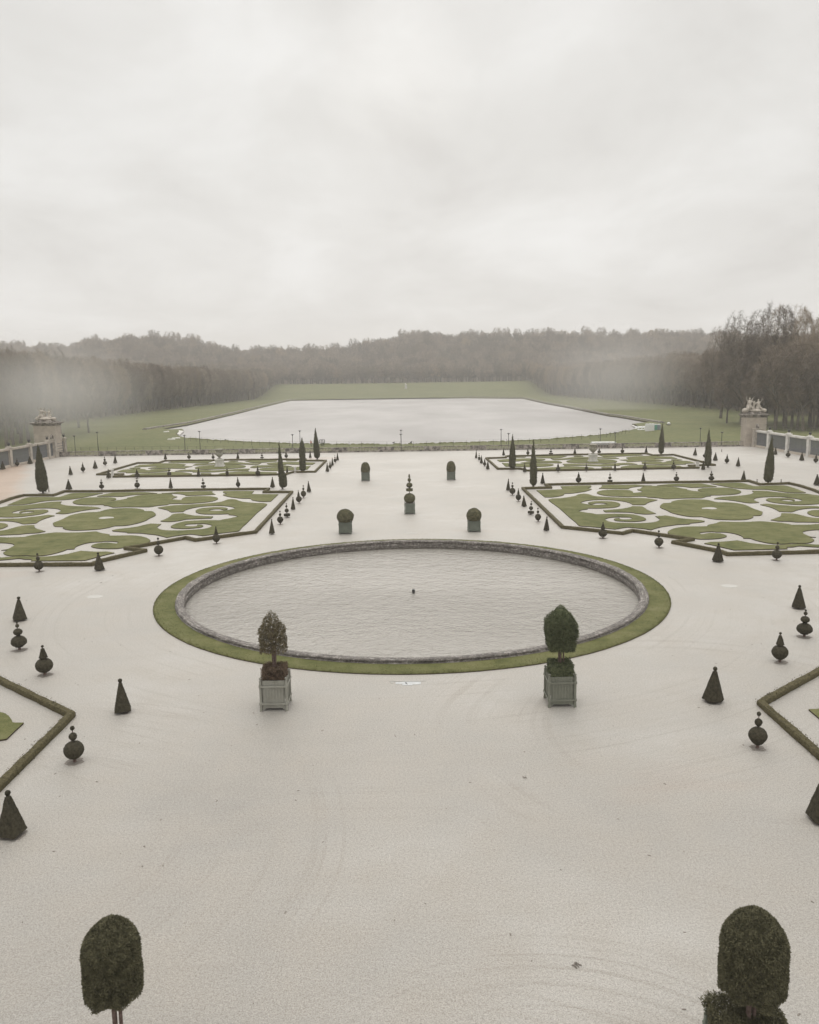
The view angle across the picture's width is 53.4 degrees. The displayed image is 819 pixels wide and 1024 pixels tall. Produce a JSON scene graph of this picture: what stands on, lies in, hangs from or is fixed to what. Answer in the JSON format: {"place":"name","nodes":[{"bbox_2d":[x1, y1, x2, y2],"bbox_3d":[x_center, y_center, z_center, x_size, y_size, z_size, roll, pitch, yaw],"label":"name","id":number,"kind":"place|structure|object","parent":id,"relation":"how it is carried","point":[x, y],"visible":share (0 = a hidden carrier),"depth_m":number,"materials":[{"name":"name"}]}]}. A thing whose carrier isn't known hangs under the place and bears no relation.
{"place":"outdoors","nodes":[
{"label":"outdoors","id":0,"kind":"place"},
{"bbox_2d":[0,712,23,740],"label":"lawn","id":1,"kind":"structure","parent":0,"point":[9,728],"depth_m":38.73,"materials":[{"name":"green plant"}]},
{"bbox_2d":[0,433,66,469],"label":"railing wall","id":2,"kind":"structure","parent":0,"point":[49,447],"depth_m":174.47,"materials":[{"name":"stone"}]},
{"bbox_2d":[0,490,277,561],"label":"lawn","id":3,"kind":"structure","parent":0,"point":[30,547],"depth_m":98.16,"materials":[{"name":"green plant"}]},
{"bbox_2d":[118,460,314,474],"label":"lawn","id":4,"kind":"structure","parent":0,"point":[163,469],"depth_m":158.43,"materials":[{"name":"green plant"}]},
{"bbox_2d":[313,428,319,459],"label":"cypress","id":5,"kind":"object","parent":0,"point":[316,449],"visible":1,"depth_m":171.93,"materials":[{"name":"green plant"}]},
{"bbox_2d":[59,441,742,456],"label":"balustrade","id":6,"kind":"object","parent":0,"point":[347,449],"visible":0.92,"depth_m":189.66,"materials":[{"name":"stone"}]},
{"bbox_2d":[163,398,647,433],"bbox_3d":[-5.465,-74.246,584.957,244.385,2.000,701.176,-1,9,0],"label":"lake bank","id":7,"kind":"structure","parent":0,"point":[499,398],"depth_m":454.80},
{"bbox_2d":[171,398,642,443],"bbox_3d":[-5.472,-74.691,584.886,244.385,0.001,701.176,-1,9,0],"label":"lake water","id":8,"kind":"structure","parent":0,"point":[386,421],"depth_m":374.57,"materials":[{"name":"grey liquid"}]},
{"bbox_2d":[0,446,818,1023],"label":"gravel","id":9,"kind":"structure","parent":0,"point":[634,826],"depth_m":32.20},
{"bbox_2d":[0,790,27,839],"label":"topiary","id":10,"kind":"object","parent":9,"relation":"on","point":[13,826],"visible":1,"depth_m":29.11,"materials":[{"name":"green plant"}]},
{"bbox_2d":[11,622,27,651],"bbox_3d":[-24.114,7.637,50.142,0.977,1.835,0.971,1,9,23],"label":"topiary","id":11,"kind":"object","parent":9,"relation":"on","point":[18,641],"visible":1,"depth_m":49.95,"materials":[{"name":"green plant"}]},
{"bbox_2d":[12,596,26,621],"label":"topiary","id":12,"kind":"object","parent":9,"relation":"on","point":[19,614],"visible":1,"depth_m":56.35,"materials":[{"name":"green plant"}]},
{"bbox_2d":[0,674,75,791],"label":"box hedge","id":13,"kind":"object","parent":9,"relation":"on","point":[31,754],"visible":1,"depth_m":38.39,"materials":[{"name":"green plant"}]},
{"bbox_2d":[34,444,48,493],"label":"cypress","id":14,"kind":"object","parent":9,"relation":"on","point":[41,480],"visible":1,"depth_m":123.30,"materials":[{"name":"green plant"}]},
{"bbox_2d":[35,645,53,677],"bbox_3d":[-20.552,8.319,45.696,0.978,1.787,0.976,0,9,9],"label":"topiary","id":15,"kind":"object","parent":9,"relation":"on","point":[44,664],"visible":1,"depth_m":45.52,"materials":[{"name":"green plant"}]},
{"bbox_2d":[28,420,62,456],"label":"gate pier","id":16,"kind":"structure","parent":9,"relation":"on","point":[42,429],"depth_m":187.89,"materials":[{"name":"stone"}]},
{"bbox_2d":[35,407,55,420],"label":"sculpture group","id":17,"kind":"object","parent":16,"relation":"on","point":[41,416],"visible":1,"depth_m":188.38,"materials":[{"name":"stone"}]},
{"bbox_2d":[63,726,84,765],"bbox_3d":[-14.464,9.986,35.021,0.874,1.687,0.869,-3,10,-15],"label":"topiary","id":18,"kind":"object","parent":9,"relation":"on","point":[73,750],"visible":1,"depth_m":34.86,"materials":[{"name":"green plant"}]},
{"bbox_2d":[79,914,144,1023],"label":"potted tree","id":19,"kind":"object","parent":9,"relation":"on","point":[112,969],"visible":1,"depth_m":17.28,"materials":[{"name":"green plant"}]},
{"bbox_2d":[114,678,130,713],"bbox_3d":[-14.258,9.089,40.323,0.808,1.779,0.820,-4,10,-18],"label":"topiary","id":20,"kind":"object","parent":9,"relation":"on","point":[122,705],"visible":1,"depth_m":40.12,"materials":[{"name":"green plant"}]},
{"bbox_2d":[0,487,293,566],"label":"box hedge","id":21,"kind":"object","parent":9,"relation":"on","point":[137,549],"visible":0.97,"depth_m":86.51,"materials":[{"name":"green plant"}]},
{"bbox_2d":[96,458,326,477],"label":"box hedge","id":22,"kind":"object","parent":9,"relation":"on","point":[119,475],"visible":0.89,"depth_m":147.47,"materials":[{"name":"green plant"}]},
{"bbox_2d":[214,449,224,466],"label":"stone vase","id":23,"kind":"object","parent":9,"relation":"on","point":[219,461],"visible":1,"depth_m":159.88,"materials":[{"name":"stone"}]},
{"bbox_2d":[257,610,291,711],"bbox_3d":[-6.769,7.298,40.568,1.521,4.973,1.501,-1,9,0],"label":"potted tree","id":24,"kind":"object","parent":9,"relation":"on","point":[274,686],"visible":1,"depth_m":40.19,"materials":[{"name":"green plant"}]},
{"bbox_2d":[278,442,286,489],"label":"cypress","id":25,"kind":"object","parent":9,"relation":"on","point":[282,476],"visible":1,"depth_m":124.11,"materials":[{"name":"green plant"}]},
{"bbox_2d":[298,439,305,470],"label":"cypress","id":26,"kind":"object","parent":9,"relation":"on","point":[302,458],"visible":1,"depth_m":147.03,"materials":[{"name":"green plant"}]},
{"bbox_2d":[337,509,353,534],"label":"potted tree","id":27,"kind":"object","parent":9,"relation":"on","point":[345,517],"visible":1,"depth_m":86.85,"materials":[{"name":"green plant"}]},
{"bbox_2d":[361,462,369,480],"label":"potted tree","id":28,"kind":"object","parent":9,"relation":"on","point":[365,470],"visible":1,"depth_m":133.45,"materials":[{"name":"green plant"}]},
{"bbox_2d":[2,490,813,1015],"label":"fallen leaves","id":29,"kind":"object","parent":9,"relation":"on","point":[576,964],"visible":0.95,"depth_m":31.65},
{"bbox_2d":[404,474,414,513],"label":"potted tree","id":30,"kind":"object","parent":9,"relation":"on","point":[409,500],"visible":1,"depth_m":99.38,"materials":[{"name":"green plant"}]},
{"bbox_2d":[175,540,648,663],"bbox_3d":[0.172,6.206,64.308,36.006,1.272,35.995,-1,9,0],"label":"stone basin","id":31,"kind":"object","parent":9,"relation":"on","point":[361,602],"visible":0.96,"depth_m":62.29,"materials":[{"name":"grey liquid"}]},
{"bbox_2d":[153,539,670,674],"bbox_3d":[0.167,5.908,64.263,39.044,0.130,39.044,-1,9,0],"label":"turf ring","id":32,"kind":"object","parent":9,"relation":"on","point":[200,640],"visible":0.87,"depth_m":50.00,"materials":[{"name":"green plant"}]},
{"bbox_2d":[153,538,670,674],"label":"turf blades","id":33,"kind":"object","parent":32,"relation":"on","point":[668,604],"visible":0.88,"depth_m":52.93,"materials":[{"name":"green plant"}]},
{"bbox_2d":[446,461,455,479],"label":"potted tree","id":34,"kind":"object","parent":9,"relation":"on","point":[451,469],"visible":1,"depth_m":133.04,"materials":[{"name":"green plant"}]},
{"bbox_2d":[466,508,481,531],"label":"potted tree","id":35,"kind":"object","parent":9,"relation":"on","point":[473,516],"visible":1,"depth_m":87.02,"materials":[{"name":"green plant"}]},
{"bbox_2d":[508,434,515,469],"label":"cypress","id":36,"kind":"object","parent":9,"relation":"on","point":[512,460],"visible":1,"depth_m":146.76,"materials":[{"name":"green plant"}]},
{"bbox_2d":[529,439,537,486],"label":"cypress","id":37,"kind":"object","parent":9,"relation":"on","point":[533,471],"visible":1,"depth_m":122.06,"materials":[{"name":"green plant"}]},
{"bbox_2d":[543,604,579,707],"bbox_3d":[7.496,7.003,40.455,1.667,5.174,1.644,-1,9,0],"label":"potted tree","id":38,"kind":"object","parent":9,"relation":"on","point":[561,631],"visible":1,"depth_m":40.02,"materials":[{"name":"green plant"}]},
{"bbox_2d":[588,444,597,461],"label":"stone vase","id":39,"kind":"object","parent":9,"relation":"on","point":[592,455],"visible":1,"depth_m":158.88,"materials":[{"name":"stone"}]},
{"bbox_2d":[485,452,715,471],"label":"box hedge","id":40,"kind":"object","parent":9,"relation":"on","point":[691,466],"visible":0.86,"depth_m":148.67,"materials":[{"name":"green plant"}]},
{"bbox_2d":[521,479,818,555],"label":"box hedge","id":41,"kind":"object","parent":9,"relation":"on","point":[682,540],"visible":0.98,"depth_m":87.30,"materials":[{"name":"green plant"}]},
{"bbox_2d":[704,430,711,467],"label":"cypress","id":42,"kind":"object","parent":9,"relation":"on","point":[707,455],"visible":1,"depth_m":145.50,"materials":[{"name":"green plant"}]},
{"bbox_2d":[702,666,723,703],"bbox_3d":[15.171,8.582,40.566,1.071,1.846,1.081,4,10,21],"label":"topiary","id":43,"kind":"object","parent":9,"relation":"on","point":[712,693],"visible":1,"depth_m":40.34,"materials":[{"name":"green plant"}]},
{"bbox_2d":[712,543,723,562],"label":"topiary","id":44,"kind":"object","parent":9,"relation":"on","point":[717,557],"visible":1,"depth_m":71.18,"materials":[{"name":"green plant"}]},
{"bbox_2d":[698,905,791,1023],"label":"potted tree","id":45,"kind":"object","parent":9,"relation":"on","point":[753,963],"visible":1,"depth_m":17.81,"materials":[{"name":"green plant"}]},
{"bbox_2d":[739,412,770,445],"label":"gate pier","id":46,"kind":"structure","parent":9,"relation":"on","point":[750,421],"depth_m":189.09,"materials":[{"name":"stone"}]},
{"bbox_2d":[742,397,766,412],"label":"sculpture group","id":47,"kind":"object","parent":46,"relation":"on","point":[750,407],"visible":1,"depth_m":189.34,"materials":[{"name":"stone"}]},
{"bbox_2d":[748,711,767,750],"bbox_3d":[15.170,9.481,35.406,0.818,1.697,0.823,0,8,7],"label":"topiary","id":48,"kind":"object","parent":9,"relation":"on","point":[757,735],"visible":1,"depth_m":35.24,"materials":[{"name":"green plant"}]},
{"bbox_2d":[763,436,774,482],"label":"cypress","id":49,"kind":"object","parent":9,"relation":"on","point":[769,465],"visible":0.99,"depth_m":122.02,"materials":[{"name":"green plant"}]},
{"bbox_2d":[771,632,788,663],"bbox_3d":[20.968,7.646,46.053,0.924,1.792,0.930,1,8,22],"label":"topiary","id":50,"kind":"object","parent":9,"relation":"on","point":[779,651],"visible":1,"depth_m":45.88,"materials":[{"name":"green plant"}]},
{"bbox_2d":[755,667,818,759],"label":"box hedge","id":51,"kind":"object","parent":9,"relation":"on","point":[793,731],"visible":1,"depth_m":39.13,"materials":[{"name":"green plant"}]},
{"bbox_2d":[792,585,805,609],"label":"topiary","id":52,"kind":"object","parent":9,"relation":"on","point":[798,603],"visible":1,"depth_m":56.44,"materials":[{"name":"green plant"}]},
{"bbox_2d":[796,609,812,638],"bbox_3d":[24.500,6.896,50.403,0.951,1.795,0.959,-8,11,-37],"label":"topiary","id":53,"kind":"object","parent":9,"relation":"on","point":[804,628],"visible":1,"depth_m":50.22,"materials":[{"name":"green plant"}]},
{"bbox_2d":[805,784,818,824],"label":"topiary","id":54,"kind":"object","parent":9,"relation":"on","point":[812,811],"visible":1,"depth_m":29.50,"materials":[{"name":"green plant"}]},
{"bbox_2d":[0,396,818,457],"bbox_3d":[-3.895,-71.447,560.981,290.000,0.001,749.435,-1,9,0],"label":"lawn","id":55,"kind":"structure","parent":0,"point":[130,435],"depth_m":279.43,"materials":[{"name":"green plant"}]},
{"bbox_2d":[0,347,35,446],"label":"bare tree","id":56,"kind":"object","parent":55,"relation":"on","point":[15,388],"visible":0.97,"depth_m":247.34,"materials":[{"name":"brown plant"}]},
{"bbox_2d":[0,353,38,444],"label":"bare tree","id":57,"kind":"object","parent":55,"relation":"on","point":[32,391],"visible":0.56,"depth_m":255.96,"materials":[{"name":"brown plant"}]},
{"bbox_2d":[0,351,46,442],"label":"bare tree","id":58,"kind":"object","parent":55,"relation":"on","point":[32,366],"visible":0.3,"depth_m":265.34,"materials":[{"name":"brown plant"}]},
{"bbox_2d":[0,351,52,440],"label":"bare tree","id":59,"kind":"object","parent":55,"relation":"on","point":[44,399],"visible":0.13,"depth_m":273.64,"materials":[{"name":"brown plant"}]},
{"bbox_2d":[18,349,64,416],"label":"bare tree","id":60,"kind":"object","parent":55,"relation":"on","point":[56,394],"visible":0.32,"depth_m":284.64,"materials":[{"name":"brown plant"}]},
{"bbox_2d":[56,357,97,427],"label":"bare tree","id":61,"kind":"object","parent":55,"relation":"on","point":[75,375],"visible":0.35,"depth_m":356.68,"materials":[{"name":"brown plant"}]},
{"bbox_2d":[141,396,664,429],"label":"lake quay wall","id":62,"kind":"structure","parent":55,"relation":"on","point":[644,419],"depth_m":432.55,"materials":[{"name":"stone"}]},
{"bbox_2d":[187,431,625,445],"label":"wire fence","id":63,"kind":"object","parent":55,"relation":"on","point":[407,441],"visible":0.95,"depth_m":236.27,"materials":[{"name":"metal"}]},
{"bbox_2d":[188,430,627,444],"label":"shore tufts","id":64,"kind":"object","parent":55,"relation":"on","point":[400,443],"visible":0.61,"depth_m":244.21,"materials":[{"name":"green plant"}]},
{"bbox_2d":[701,325,742,417],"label":"bare tree","id":65,"kind":"object","parent":55,"relation":"on","point":[705,362],"visible":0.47,"depth_m":356.44,"materials":[{"name":"brown plant"}]},
{"bbox_2d":[716,309,769,422],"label":"bare tree","id":66,"kind":"object","parent":55,"relation":"on","point":[731,351],"visible":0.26,"depth_m":321.14,"materials":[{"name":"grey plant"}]},
{"bbox_2d":[749,360,776,413],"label":"bare tree","id":67,"kind":"object","parent":55,"relation":"on","point":[766,406],"visible":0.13,"depth_m":294.37,"materials":[{"name":"brown plant"}]},
{"bbox_2d":[737,300,799,424],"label":"bare tree","id":68,"kind":"object","parent":55,"relation":"on","point":[751,354],"visible":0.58,"depth_m":293.74,"materials":[{"name":"grey plant"}]},
{"bbox_2d":[750,342,801,429],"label":"bare tree","id":69,"kind":"object","parent":55,"relation":"on","point":[770,373],"visible":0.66,"depth_m":273.05,"materials":[{"name":"brown plant"}]},
{"bbox_2d":[768,351,802,427],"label":"bare tree","id":70,"kind":"object","parent":55,"relation":"on","point":[786,411],"visible":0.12,"depth_m":283.68,"materials":[{"name":"brown plant"}]},
{"bbox_2d":[779,354,816,429],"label":"bare tree","id":71,"kind":"object","parent":55,"relation":"on","point":[798,416],"visible":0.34,"depth_m":271.40,"materials":[{"name":"grey plant"}]},
{"bbox_2d":[778,343,818,430],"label":"bare tree","id":72,"kind":"object","parent":55,"relation":"on","point":[788,361],"visible":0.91,"depth_m":264.73,"materials":[{"name":"brown plant"}]},
{"bbox_2d":[786,310,818,427],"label":"bare tree","id":73,"kind":"object","parent":55,"relation":"on","point":[798,342],"visible":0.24,"depth_m":283.84,"materials":[{"name":"grey plant"}]},
{"bbox_2d":[798,345,818,412],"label":"bare tree","id":74,"kind":"object","parent":55,"relation":"on","point":[814,391],"visible":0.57,"depth_m":264.98,"materials":[{"name":"grey plant"}]},
{"bbox_2d":[805,315,818,389],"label":"bare tree","id":75,"kind":"object","parent":55,"relation":"on","point":[811,340],"visible":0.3,"depth_m":274.71,"materials":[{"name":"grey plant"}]},
{"bbox_2d":[0,345,818,455],"bbox_3d":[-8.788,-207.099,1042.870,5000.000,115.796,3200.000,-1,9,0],"label":"meadow","id":76,"kind":"structure","parent":0,"point":[416,388],"depth_m":959.70,"materials":[{"name":"green plant"}]},
{"bbox_2d":[104,364,130,415],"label":"bare tree","id":77,"kind":"object","parent":76,"relation":"on","point":[124,386],"visible":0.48,"depth_m":479.22,"materials":[{"name":"grey plant"}]},
{"bbox_2d":[113,358,138,413],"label":"bare tree","id":78,"kind":"object","parent":76,"relation":"on","point":[133,378],"visible":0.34,"depth_m":498.71,"materials":[{"name":"brown plant"}]},
{"bbox_2d":[121,366,147,412],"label":"bare tree","id":79,"kind":"object","parent":76,"relation":"on","point":[141,389],"visible":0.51,"depth_m":512.27,"materials":[{"name":"grey plant"}]},
{"bbox_2d":[126,362,151,412],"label":"bare tree","id":80,"kind":"object","parent":76,"relation":"on","point":[147,376],"visible":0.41,"depth_m":524.46,"materials":[{"name":"brown plant"}]},
{"bbox_2d":[139,365,163,411],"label":"bare tree","id":81,"kind":"object","parent":76,"relation":"on","point":[157,379],"visible":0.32,"depth_m":545.01,"materials":[{"name":"brown plant"}]},
{"bbox_2d":[146,362,164,410],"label":"bare tree","id":82,"kind":"object","parent":76,"relation":"on","point":[161,377],"visible":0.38,"depth_m":557.95,"materials":[{"name":"brown plant"}]},
{"bbox_2d":[152,370,170,409],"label":"bare tree","id":83,"kind":"object","parent":76,"relation":"on","point":[166,385],"visible":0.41,"depth_m":569.00,"materials":[{"name":"grey plant"}]},
{"bbox_2d":[158,365,177,409],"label":"bare tree","id":84,"kind":"object","parent":76,"relation":"on","point":[173,383],"visible":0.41,"depth_m":579.14,"materials":[{"name":"grey plant"}]},
{"bbox_2d":[165,364,185,408],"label":"bare tree","id":85,"kind":"object","parent":76,"relation":"on","point":[182,383],"visible":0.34,"depth_m":601.51,"materials":[{"name":"grey plant"}]},
{"bbox_2d":[177,369,192,407],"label":"bare tree","id":86,"kind":"object","parent":76,"relation":"on","point":[188,376],"visible":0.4,"depth_m":626.57,"materials":[{"name":"grey plant"}]},
{"bbox_2d":[179,365,200,406],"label":"bare tree","id":87,"kind":"object","parent":76,"relation":"on","point":[195,375],"visible":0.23,"depth_m":646.40,"materials":[{"name":"grey plant"}]},
{"bbox_2d":[185,367,202,405],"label":"bare tree","id":88,"kind":"object","parent":76,"relation":"on","point":[197,381],"visible":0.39,"depth_m":660.13,"materials":[{"name":"grey plant"}]},
{"bbox_2d":[196,366,211,405],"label":"bare tree","id":89,"kind":"object","parent":76,"relation":"on","point":[207,385],"visible":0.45,"depth_m":683.93,"materials":[{"name":"grey plant"}]},
{"bbox_2d":[0,328,818,439],"bbox_3d":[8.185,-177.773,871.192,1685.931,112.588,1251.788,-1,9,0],"label":"woodland","id":90,"kind":"object","parent":76,"relation":"on","point":[574,348],"visible":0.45,"depth_m":1309.94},
{"bbox_2d":[618,358,635,401],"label":"bare tree","id":91,"kind":"object","parent":76,"relation":"on","point":[623,380],"visible":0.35,"depth_m":609.89,"materials":[{"name":"grey plant"}]},
{"bbox_2d":[626,355,650,402],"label":"bare tree","id":92,"kind":"object","parent":76,"relation":"on","point":[631,374],"visible":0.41,"depth_m":583.02,"materials":[{"name":"grey plant"}]},
{"bbox_2d":[632,357,651,402],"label":"bare tree","id":93,"kind":"object","parent":76,"relation":"on","point":[635,378],"visible":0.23,"depth_m":575.68,"materials":[{"name":"grey plant"}]},
{"bbox_2d":[645,354,671,403],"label":"bare tree","id":94,"kind":"object","parent":76,"relation":"on","point":[650,382],"visible":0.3,"depth_m":541.30,"materials":[{"name":"grey plant"}]},
{"bbox_2d":[651,352,674,404],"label":"bare tree","id":95,"kind":"object","parent":76,"relation":"on","point":[657,369],"visible":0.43,"depth_m":527.17,"materials":[{"name":"grey plant"}]},
{"bbox_2d":[659,347,689,405],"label":"bare tree","id":96,"kind":"object","parent":76,"relation":"on","point":[665,373],"visible":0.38,"depth_m":505.02,"materials":[{"name":"grey plant"}]},
{"bbox_2d":[669,354,693,405],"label":"bare tree","id":97,"kind":"object","parent":76,"relation":"on","point":[673,373],"visible":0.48,"depth_m":495.06,"materials":[{"name":"grey plant"}]},
{"bbox_2d":[675,357,702,406],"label":"bare tree","id":98,"kind":"object","parent":76,"relation":"on","point":[682,363],"visible":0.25,"depth_m":485.20,"materials":[{"name":"grey plant"}]},
{"bbox_2d":[682,354,705,407],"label":"bare tree","id":99,"kind":"object","parent":76,"relation":"on","point":[687,373],"visible":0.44,"depth_m":473.93,"materials":[{"name":"grey plant"}]},
{"bbox_2d":[688,357,712,407],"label":"bare tree","id":100,"kind":"object","parent":76,"relation":"on","point":[693,372],"visible":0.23,"depth_m":462.32,"materials":[{"name":"grey plant"}]},
{"bbox_2d":[694,349,720,408],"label":"bare tree","id":101,"kind":"object","parent":76,"relation":"on","point":[698,377],"visible":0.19,"depth_m":450.32,"materials":[{"name":"grey plant"}]},
{"bbox_2d":[765,305,818,421],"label":"bare tree","id":102,"kind":"object","parent":76,"relation":"on","point":[806,317],"visible":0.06,"depth_m":314.95,"materials":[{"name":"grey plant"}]},
{"bbox_2d":[0,0,818,354],"label":"sky","id":103,"kind":"structure","parent":0,"point":[245,174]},
{"bbox_2d":[497,454,693,468],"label":"lawn","id":104,"kind":"structure","parent":0,"point":[654,461],"depth_m":158.36,"materials":[{"name":"green plant"}]},
{"bbox_2d":[536,483,818,550],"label":"lawn","id":105,"kind":"structure","parent":0,"point":[781,533],"depth_m":98.52,"materials":[{"name":"green plant"}]},
{"bbox_2d":[751,424,818,458],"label":"railing wall","id":106,"kind":"structure","parent":0,"point":[810,447],"depth_m":171.83,"materials":[{"name":"stone"}]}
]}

